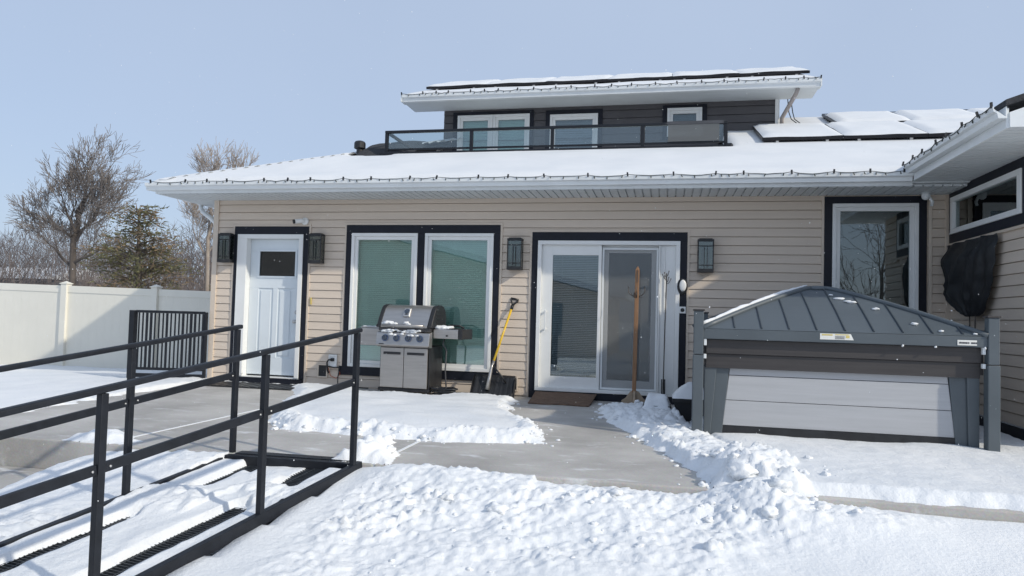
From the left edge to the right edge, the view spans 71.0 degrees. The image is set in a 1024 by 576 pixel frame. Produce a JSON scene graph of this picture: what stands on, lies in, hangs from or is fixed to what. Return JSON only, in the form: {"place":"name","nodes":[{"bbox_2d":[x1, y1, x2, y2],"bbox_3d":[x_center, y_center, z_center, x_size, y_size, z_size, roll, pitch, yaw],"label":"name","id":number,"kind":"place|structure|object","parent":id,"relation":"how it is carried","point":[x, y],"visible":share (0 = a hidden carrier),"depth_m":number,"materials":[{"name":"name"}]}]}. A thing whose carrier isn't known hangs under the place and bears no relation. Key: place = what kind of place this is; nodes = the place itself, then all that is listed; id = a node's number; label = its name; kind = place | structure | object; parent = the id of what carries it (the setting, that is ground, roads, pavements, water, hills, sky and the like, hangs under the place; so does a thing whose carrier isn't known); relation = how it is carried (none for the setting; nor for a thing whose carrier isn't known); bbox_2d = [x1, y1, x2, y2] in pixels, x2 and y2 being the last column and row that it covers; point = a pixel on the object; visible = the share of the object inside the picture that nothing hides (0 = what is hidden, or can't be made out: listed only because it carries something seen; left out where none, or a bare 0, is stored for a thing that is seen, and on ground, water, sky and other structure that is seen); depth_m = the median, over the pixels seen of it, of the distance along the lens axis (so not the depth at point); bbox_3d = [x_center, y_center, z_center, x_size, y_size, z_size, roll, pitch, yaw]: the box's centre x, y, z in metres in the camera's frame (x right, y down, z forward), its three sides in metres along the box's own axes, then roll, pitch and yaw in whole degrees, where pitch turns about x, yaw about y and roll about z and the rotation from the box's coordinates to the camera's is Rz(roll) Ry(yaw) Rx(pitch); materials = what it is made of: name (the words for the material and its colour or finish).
{"place":"outdoors","nodes":[
{"label":"outdoors","id":0,"kind":"place"},
{"bbox_2d":[0,466,44,488],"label":"side path","id":1,"kind":"structure","parent":0,"point":[9,475],"depth_m":5.60,"materials":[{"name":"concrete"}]},
{"bbox_2d":[0,364,1023,575],"bbox_3d":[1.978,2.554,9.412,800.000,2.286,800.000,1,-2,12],"label":"ground","id":2,"kind":"structure","parent":0,"point":[306,537],"depth_m":4.17,"materials":[{"name":"white snow"}]},
{"bbox_2d":[0,270,64,284],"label":"leafless bush","id":3,"kind":"object","parent":2,"relation":"on","point":[41,282],"visible":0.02,"depth_m":35.50,"materials":[{"name":"brown plant"}]},
{"bbox_2d":[0,267,114,285],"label":"bushes","id":4,"kind":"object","parent":2,"relation":"on","point":[41,275],"depth_m":67.89,"materials":[{"name":"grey plant"}]},
{"bbox_2d":[4,124,155,287],"bbox_3d":[-17.569,-1.922,29.962,6.328,10.232,4.179,1,-2,16],"label":"bare tree","id":5,"kind":"object","parent":2,"relation":"on","point":[106,184],"visible":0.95,"depth_m":29.43,"materials":[{"name":"grey plant"}]},
{"bbox_2d":[53,267,131,287],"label":"leafless bush","id":6,"kind":"object","parent":2,"relation":"on","point":[92,277],"visible":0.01,"depth_m":42.08,"materials":[{"name":"brown plant"}]},
{"bbox_2d":[55,272,150,287],"bbox_3d":[-20.019,2.320,34.191,6.242,6.643,4.913,1,-2,12],"label":"leafless bush","id":7,"kind":"object","parent":2,"relation":"on","point":[98,280],"visible":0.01,"depth_m":35.21,"materials":[{"name":"brown plant"}]},
{"bbox_2d":[0,281,210,367],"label":"vinyl fence","id":8,"kind":"object","parent":2,"relation":"on","point":[32,316],"visible":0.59,"depth_m":13.64,"materials":[{"name":"white plastic"}]},
{"bbox_2d":[0,211,212,290],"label":"wood","id":9,"kind":"object","parent":2,"relation":"on","point":[27,262],"visible":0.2,"depth_m":60.39,"materials":[{"name":"brown plant"}]},
{"bbox_2d":[71,202,207,289],"bbox_3d":[-13.368,0.003,25.771,4.756,6.293,4.379,1,-2,12],"label":"evergreen tree","id":10,"kind":"object","parent":2,"relation":"on","point":[140,271],"visible":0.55,"depth_m":25.58,"materials":[{"name":"green plant"}]},
{"bbox_2d":[116,262,202,290],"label":"leafless bush","id":11,"kind":"object","parent":2,"relation":"on","point":[184,287],"visible":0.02,"depth_m":42.53,"materials":[{"name":"brown plant"}]},
{"bbox_2d":[126,310,207,377],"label":"picket gate","id":12,"kind":"structure","parent":2,"relation":"on","point":[134,321],"depth_m":10.84,"materials":[{"name":"black metal"}]},
{"bbox_2d":[0,325,362,575],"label":"access ramp","id":13,"kind":"structure","parent":2,"relation":"on","point":[101,466],"depth_m":4.23,"materials":[{"name":"black metal"}]},
{"bbox_2d":[0,459,339,575],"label":"snow","id":14,"kind":"structure","parent":13,"relation":"on","point":[157,513],"depth_m":4.29,"materials":[{"name":"white snow"}]},
{"bbox_2d":[184,275,210,290],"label":"leafless bush","id":15,"kind":"object","parent":2,"relation":"on","point":[203,286],"visible":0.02,"depth_m":40.63,"materials":[{"name":"brown plant"}]},
{"bbox_2d":[177,138,259,290],"bbox_3d":[-13.922,-1.917,34.186,4.441,10.750,3.242,1,-2,12],"label":"pale tree","id":16,"kind":"object","parent":2,"relation":"on","point":[197,214],"visible":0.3,"depth_m":34.00,"materials":[{"name":"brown plant"}]},
{"bbox_2d":[145,74,966,404],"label":"house","id":17,"kind":"structure","parent":2,"relation":"on","point":[591,244],"depth_m":10.00,"materials":[{"name":"beige plastic"}]},
{"bbox_2d":[217,233,234,262],"bbox_3d":[-4.310,-0.606,10.818,0.205,0.442,0.140,1,-2,12],"label":"wall lantern","id":18,"kind":"object","parent":17,"relation":"attached to","point":[229,248],"depth_m":10.79,"materials":[{"name":"black metal"}]},
{"bbox_2d":[229,226,308,378],"bbox_3d":[-3.612,0.209,10.758,1.220,2.257,0.167,1,-2,12],"label":"front door","id":19,"kind":"structure","parent":17,"relation":"in","point":[265,298],"depth_m":10.78,"materials":[{"name":"white metal"}]},
{"bbox_2d":[292,218,308,224],"bbox_3d":[-3.121,-0.992,10.577,0.234,0.110,0.100,4,-3,-43],"label":"security camera","id":20,"kind":"object","parent":17,"relation":"attached to","point":[304,221],"visible":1,"depth_m":10.55,"materials":[{"name":"white plastic"}]},
{"bbox_2d":[307,233,324,263],"bbox_3d":[-2.863,-0.579,10.507,0.205,0.442,0.140,1,-2,12],"label":"wall lantern","id":21,"kind":"object","parent":17,"relation":"attached to","point":[319,247],"depth_m":10.49,"materials":[{"name":"black metal"}]},
{"bbox_2d":[160,136,484,179],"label":"snow","id":22,"kind":"structure","parent":17,"relation":"on","point":[439,141],"depth_m":12.76,"materials":[{"name":"white snow"}]},
{"bbox_2d":[317,364,327,377],"bbox_3d":[-2.763,1.205,10.465,0.160,0.200,0.023,1,-2,12],"label":"wall vent","id":23,"kind":"object","parent":17,"relation":"attached to","point":[322,371],"depth_m":10.46,"materials":[{"name":"beige plastic"}]},
{"bbox_2d":[328,354,336,366],"bbox_3d":[-2.607,1.058,10.438,0.130,0.180,0.023,1,-2,12],"label":"power outlet","id":24,"kind":"object","parent":17,"relation":"attached to","point":[333,363],"visible":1,"depth_m":10.43,"materials":[{"name":"white plastic"}]},
{"bbox_2d":[326,358,367,388],"bbox_3d":[-2.335,1.204,10.164,0.870,0.378,0.133,0,-3,41],"label":"extension cord","id":25,"kind":"object","parent":24,"relation":"attached to","point":[330,359],"visible":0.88,"depth_m":10.39,"materials":[{"name":"black plastic"}]},
{"bbox_2d":[354,140,365,153],"bbox_3d":[-2.558,-2.313,12.057,0.190,0.320,0.190,1,-2,12],"label":"roof vent","id":26,"kind":"object","parent":17,"relation":"attached to","point":[359,145],"visible":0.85,"depth_m":12.00,"materials":[{"name":"black plastic"}]},
{"bbox_2d":[355,141,430,155],"bbox_3d":[-2.049,-2.412,12.489,0.950,0.651,1.650,1,-2,12],"label":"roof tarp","id":27,"kind":"object","parent":17,"relation":"on","point":[374,150],"visible":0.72,"depth_m":12.01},
{"bbox_2d":[338,225,500,380],"bbox_3d":[-1.251,0.202,10.494,2.405,2.179,0.645,1,-2,12],"label":"window","id":28,"kind":"structure","parent":17,"relation":"in","point":[455,268],"depth_m":10.23,"materials":[{"name":"white plastic"}]},
{"bbox_2d":[452,110,533,150],"bbox_3d":[-0.291,-2.742,13.287,1.500,0.900,0.645,1,-2,12],"label":"dormer window","id":29,"kind":"structure","parent":17,"relation":"in","point":[516,118],"depth_m":13.03,"materials":[{"name":"glass"}]},
{"bbox_2d":[506,238,523,269],"bbox_3d":[0.043,-0.469,9.878,0.205,0.442,0.140,1,-2,12],"label":"wall lantern","id":30,"kind":"object","parent":17,"relation":"attached to","point":[517,257],"depth_m":9.85,"materials":[{"name":"black metal"}]},
{"bbox_2d":[515,377,517,390],"bbox_3d":[0.002,1.322,9.867,0.160,0.190,0.023,1,-2,12],"label":"wall vent","id":31,"kind":"object","parent":17,"relation":"attached to","point":[516,387],"depth_m":9.84,"materials":[{"name":"white plastic"}]},
{"bbox_2d":[149,168,905,184],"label":"string lights","id":32,"kind":"object","parent":17,"relation":"attached to","point":[508,176],"visible":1,"depth_m":9.13,"materials":[{"name":"black plastic"}]},
{"bbox_2d":[153,117,941,182],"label":"roof snow","id":33,"kind":"structure","parent":17,"relation":"on","point":[755,154],"depth_m":9.96,"materials":[{"name":"white snow"}]},
{"bbox_2d":[752,126,842,142],"bbox_3d":[4.399,-2.406,11.172,1.114,0.086,1.432,1,19,12],"label":"solar panel","id":34,"kind":"object","parent":33,"relation":"on","point":[778,139],"visible":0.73,"depth_m":10.53,"materials":[{"name":"black glass"}]},
{"bbox_2d":[822,114,906,121],"bbox_3d":[6.046,-2.889,12.315,1.114,0.086,1.432,1,19,12],"label":"solar panel","id":35,"kind":"object","parent":33,"relation":"on","point":[827,118],"visible":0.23,"depth_m":12.51,"materials":[{"name":"black glass"}]},
{"bbox_2d":[825,124,927,140],"bbox_3d":[5.494,-2.386,10.936,1.114,0.086,1.432,1,19,12],"label":"solar panel","id":36,"kind":"object","parent":33,"relation":"on","point":[860,137],"visible":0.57,"depth_m":10.29,"materials":[{"name":"black glass"}]},
{"bbox_2d":[914,127,952,138],"bbox_3d":[6.589,-2.365,10.701,1.114,0.086,1.432,1,19,12],"label":"solar panel","id":37,"kind":"object","parent":33,"relation":"on","point":[941,135],"visible":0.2,"depth_m":10.14,"materials":[{"name":"black glass"}]},
{"bbox_2d":[379,120,732,155],"bbox_3d":[0.717,-2.258,11.902,5.530,0.467,1.665,1,-2,12],"label":"terrace railing","id":38,"kind":"object","parent":17,"relation":"on","point":[700,132],"visible":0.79,"depth_m":10.94,"materials":[{"name":"black metal"}]},
{"bbox_2d":[545,109,602,147],"bbox_3d":[1.151,-2.705,12.976,1.010,0.880,0.645,1,-2,12],"label":"dormer window","id":39,"kind":"structure","parent":17,"relation":"in","point":[578,116],"depth_m":12.74,"materials":[{"name":"glass"}]},
{"bbox_2d":[528,232,687,396],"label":"sliding door","id":40,"kind":"structure","parent":17,"relation":"in","point":[586,295],"depth_m":9.78,"materials":[{"name":"white plastic"}]},
{"bbox_2d":[408,74,813,93],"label":"dormer roof snow","id":41,"kind":"structure","parent":17,"relation":"on","point":[662,81],"depth_m":12.48,"materials":[{"name":"white snow"}]},
{"bbox_2d":[426,84,484,89],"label":"solar panel","id":42,"kind":"object","parent":41,"relation":"on","point":[457,86],"visible":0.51,"depth_m":13.47,"materials":[{"name":"black glass"}]},
{"bbox_2d":[485,82,544,86],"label":"solar panel","id":43,"kind":"object","parent":41,"relation":"on","point":[513,84],"visible":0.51,"depth_m":13.22,"materials":[{"name":"black glass"}]},
{"bbox_2d":[545,78,608,84],"bbox_3d":[1.322,-3.963,13.732,1.144,0.086,1.632,1,18,12],"label":"solar panel","id":44,"kind":"object","parent":41,"relation":"on","point":[596,81],"visible":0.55,"depth_m":12.98,"materials":[{"name":"black glass"}]},
{"bbox_2d":[607,76,671,81],"bbox_3d":[2.432,-3.942,13.494,1.144,0.086,1.632,1,18,12],"label":"solar panel","id":45,"kind":"object","parent":41,"relation":"on","point":[637,79],"visible":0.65,"depth_m":12.75,"materials":[{"name":"black glass"}]},
{"bbox_2d":[672,73,739,79],"bbox_3d":[3.541,-3.921,13.255,1.144,0.086,1.632,1,18,12],"label":"solar panel","id":46,"kind":"object","parent":41,"relation":"on","point":[725,75],"visible":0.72,"depth_m":12.52,"materials":[{"name":"black glass"}]},
{"bbox_2d":[740,70,809,76],"bbox_3d":[4.650,-3.900,13.016,1.144,0.086,1.632,1,18,12],"label":"solar panel","id":47,"kind":"object","parent":41,"relation":"on","point":[777,73],"visible":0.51,"depth_m":12.28,"materials":[{"name":"black glass"}]},
{"bbox_2d":[401,75,821,95],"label":"string lights","id":48,"kind":"object","parent":17,"relation":"attached to","point":[655,83],"visible":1,"depth_m":11.86,"materials":[{"name":"black plastic"}]},
{"bbox_2d":[661,272,670,393],"bbox_3d":[2.013,0.588,9.402,0.128,1.630,0.069,1,-2,12],"label":"hook pole","id":49,"kind":"object","parent":17,"relation":"attached to","point":[663,389],"visible":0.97,"depth_m":9.41,"materials":[{"name":"metal"}]},
{"bbox_2d":[677,278,687,294],"bbox_3d":[2.236,-0.021,9.411,0.136,0.224,0.058,1,-2,12],"label":"door chime","id":50,"kind":"object","parent":17,"relation":"attached to","point":[682,286],"depth_m":9.40,"materials":[{"name":"white plastic"}]},
{"bbox_2d":[679,307,685,313],"bbox_3d":[2.236,0.289,9.413,0.084,0.090,0.024,1,-2,12],"label":"door button","id":51,"kind":"object","parent":17,"relation":"attached to","point":[682,309],"depth_m":9.41,"materials":[{"name":"white plastic"}]},
{"bbox_2d":[662,104,706,139],"bbox_3d":[3.017,-2.829,12.581,0.740,0.600,0.645,1,-2,12],"label":"dormer window","id":52,"kind":"structure","parent":17,"relation":"in","point":[691,112],"depth_m":12.33,"materials":[{"name":"white plastic"}]},
{"bbox_2d":[697,238,713,272],"bbox_3d":[2.521,-0.423,9.345,0.205,0.442,0.140,1,-2,12],"label":"wall lantern","id":53,"kind":"object","parent":17,"relation":"attached to","point":[705,256],"depth_m":9.31,"materials":[{"name":"black metal"}]},
{"bbox_2d":[824,196,926,312],"bbox_3d":[4.588,-0.001,9.251,1.185,2.275,0.645,1,-2,12],"label":"window","id":54,"kind":"structure","parent":17,"relation":"in","point":[890,238],"depth_m":9.45,"materials":[{"name":"clear glass"}]},
{"bbox_2d":[921,192,933,205],"bbox_3d":[5.077,-1.079,8.767,0.137,0.163,0.097,1,-2,12],"label":"eave camera","id":55,"kind":"object","parent":17,"relation":"attached to","point":[926,196],"visible":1,"depth_m":8.74,"materials":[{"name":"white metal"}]},
{"bbox_2d":[268,400,861,572],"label":"snow chunks","id":56,"kind":"object","parent":2,"relation":"on","point":[738,471],"visible":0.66,"depth_m":4.59,"materials":[{"name":"white snow"}]},
{"bbox_2d":[904,93,1023,439],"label":"house wing","id":57,"kind":"structure","parent":2,"relation":"on","point":[982,157],"depth_m":7.28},
{"bbox_2d":[902,102,992,167],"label":"string lights","id":58,"kind":"object","parent":57,"relation":"attached to","point":[962,124],"visible":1,"depth_m":6.91,"materials":[{"name":"black plastic"}]},
{"bbox_2d":[940,233,997,327],"bbox_3d":[5.100,0.353,8.120,0.212,1.808,1.472,1,-2,12],"label":"wall cover","id":59,"kind":"object","parent":57,"relation":"attached to","point":[967,266],"depth_m":7.83,"materials":[{"name":"fabric"}]},
{"bbox_2d":[949,157,1023,243],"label":"window","id":60,"kind":"structure","parent":57,"relation":"in","point":[993,201],"depth_m":7.72,"materials":[{"name":"glass"}]},
{"bbox_2d":[0,386,1023,522],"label":"patio","id":61,"kind":"structure","parent":0,"point":[594,452],"depth_m":5.89,"materials":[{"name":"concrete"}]},
{"bbox_2d":[207,381,294,389],"bbox_3d":[-3.824,1.387,10.278,1.750,0.016,0.600,1,-2,12],"label":"rubber mat","id":62,"kind":"object","parent":61,"relation":"on","point":[257,385],"visible":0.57,"depth_m":10.14,"materials":[{"name":"black rubber"}]},
{"bbox_2d":[360,304,471,394],"bbox_3d":[-1.342,0.836,9.746,1.500,1.217,0.619,1,-2,16],"label":"barbecue grill","id":63,"kind":"object","parent":61,"relation":"on","point":[404,358],"visible":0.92,"depth_m":9.59,"materials":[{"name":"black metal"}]},
{"bbox_2d":[380,347,403,387],"bbox_3d":[-1.612,1.064,9.624,0.336,0.530,0.044,1,-2,16],"label":"cabinet door","id":64,"kind":"structure","parent":63,"relation":"in","point":[392,359],"depth_m":9.61,"materials":[{"name":"silver metal"}]},
{"bbox_2d":[364,320,453,336],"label":"snow","id":65,"kind":"structure","parent":63,"relation":"on","point":[411,331],"depth_m":9.55,"materials":[{"name":"white snow"}]},
{"bbox_2d":[403,348,427,388],"bbox_3d":[-1.281,1.069,9.529,0.336,0.530,0.044,1,-2,16],"label":"cabinet door","id":66,"kind":"structure","parent":63,"relation":"in","point":[415,376],"depth_m":9.52,"materials":[{"name":"silver metal"}]},
{"bbox_2d":[134,409,710,489],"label":"snow in joints","id":67,"kind":"structure","parent":61,"relation":"on","point":[412,444],"depth_m":6.19,"materials":[{"name":"white snow"}]},
{"bbox_2d":[430,386,457,394],"bbox_3d":[-0.839,1.373,9.488,0.525,0.116,0.246,1,-2,12],"label":"hose coil","id":68,"kind":"object","parent":61,"relation":"on","point":[436,390],"visible":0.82,"depth_m":9.43,"materials":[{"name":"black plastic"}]},
{"bbox_2d":[470,297,518,397],"bbox_3d":[-0.218,0.793,9.704,0.584,1.356,0.518,1,-2,12],"label":"snow shovel","id":69,"kind":"object","parent":61,"relation":"on","point":[497,385],"visible":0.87,"depth_m":9.61,"materials":[{"name":"black plastic"}]},
{"bbox_2d":[2,383,1023,511],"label":"patio snow","id":70,"kind":"structure","parent":61,"relation":"on","point":[967,476],"depth_m":5.92,"materials":[{"name":"white snow"}]},
{"bbox_2d":[703,343,978,447],"bbox_3d":[3.128,0.987,7.441,2.300,0.880,2.065,1,-2,12],"label":"hot tub","id":71,"kind":"object","parent":70,"relation":"on","point":[877,408],"visible":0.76,"depth_m":6.45,"materials":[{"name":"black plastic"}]},
{"bbox_2d":[528,391,596,406],"bbox_3d":[0.649,1.438,9.318,0.830,0.094,0.741,1,-2,12],"label":"door mat","id":72,"kind":"object","parent":61,"relation":"on","point":[562,398],"depth_m":9.30,"materials":[{"name":"brown fabric"}]},
{"bbox_2d":[621,266,644,402],"bbox_3d":[1.598,0.605,9.274,0.253,1.778,0.253,3,-3,-33],"label":"coat stand","id":73,"kind":"object","parent":61,"relation":"on","point":[633,395],"visible":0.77,"depth_m":9.25,"materials":[{"name":"orange wood"}]},
{"bbox_2d":[672,398,703,421],"bbox_3d":[2.005,1.343,8.007,0.428,0.253,0.428,1,-2,12],"label":"planter box","id":74,"kind":"object","parent":61,"relation":"on","point":[683,407],"visible":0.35,"depth_m":7.84,"materials":[{"name":"black plastic"}]},
{"bbox_2d":[691,286,1001,451],"bbox_3d":[3.135,0.736,7.440,2.535,1.522,2.284,1,-2,12],"label":"hot tub gazebo","id":75,"kind":"object","parent":61,"relation":"on","point":[809,327],"visible":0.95,"depth_m":6.47,"materials":[{"name":"grey metal"}]},
{"bbox_2d":[704,285,985,349],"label":"snow","id":76,"kind":"structure","parent":75,"relation":"on","point":[756,301],"depth_m":6.92,"materials":[{"name":"white snow"}]},
{"bbox_2d":[7,7,1016,567],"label":"falling snow","id":77,"kind":"structure","parent":0,"point":[535,287],"depth_m":5.84,"materials":[{"name":"white snow"}]},
{"bbox_2d":[0,0,1023,310],"label":"sky","id":78,"kind":"structure","parent":0,"point":[242,67],"materials":[{"name":"blue"}]},
{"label":"solar panel","id":79,"kind":"object","parent":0,"visible":0},
{"bbox_2d":[430,66,987,136],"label":"snow","id":80,"kind":"structure","parent":79,"relation":"on","point":[888,122],"depth_m":11.59,"materials":[{"name":"white snow"}]},
{"bbox_3d":[1.626,1.382,8.055,0.308,0.158,0.368,1,-2,12],"label":"planter box","id":81,"kind":"object","parent":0,"visible":0},
{"bbox_2d":[642,382,703,409],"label":"planter snow","id":82,"kind":"structure","parent":81,"relation":"on","point":[660,401],"depth_m":7.90,"materials":[{"name":"white snow"}]}
]}

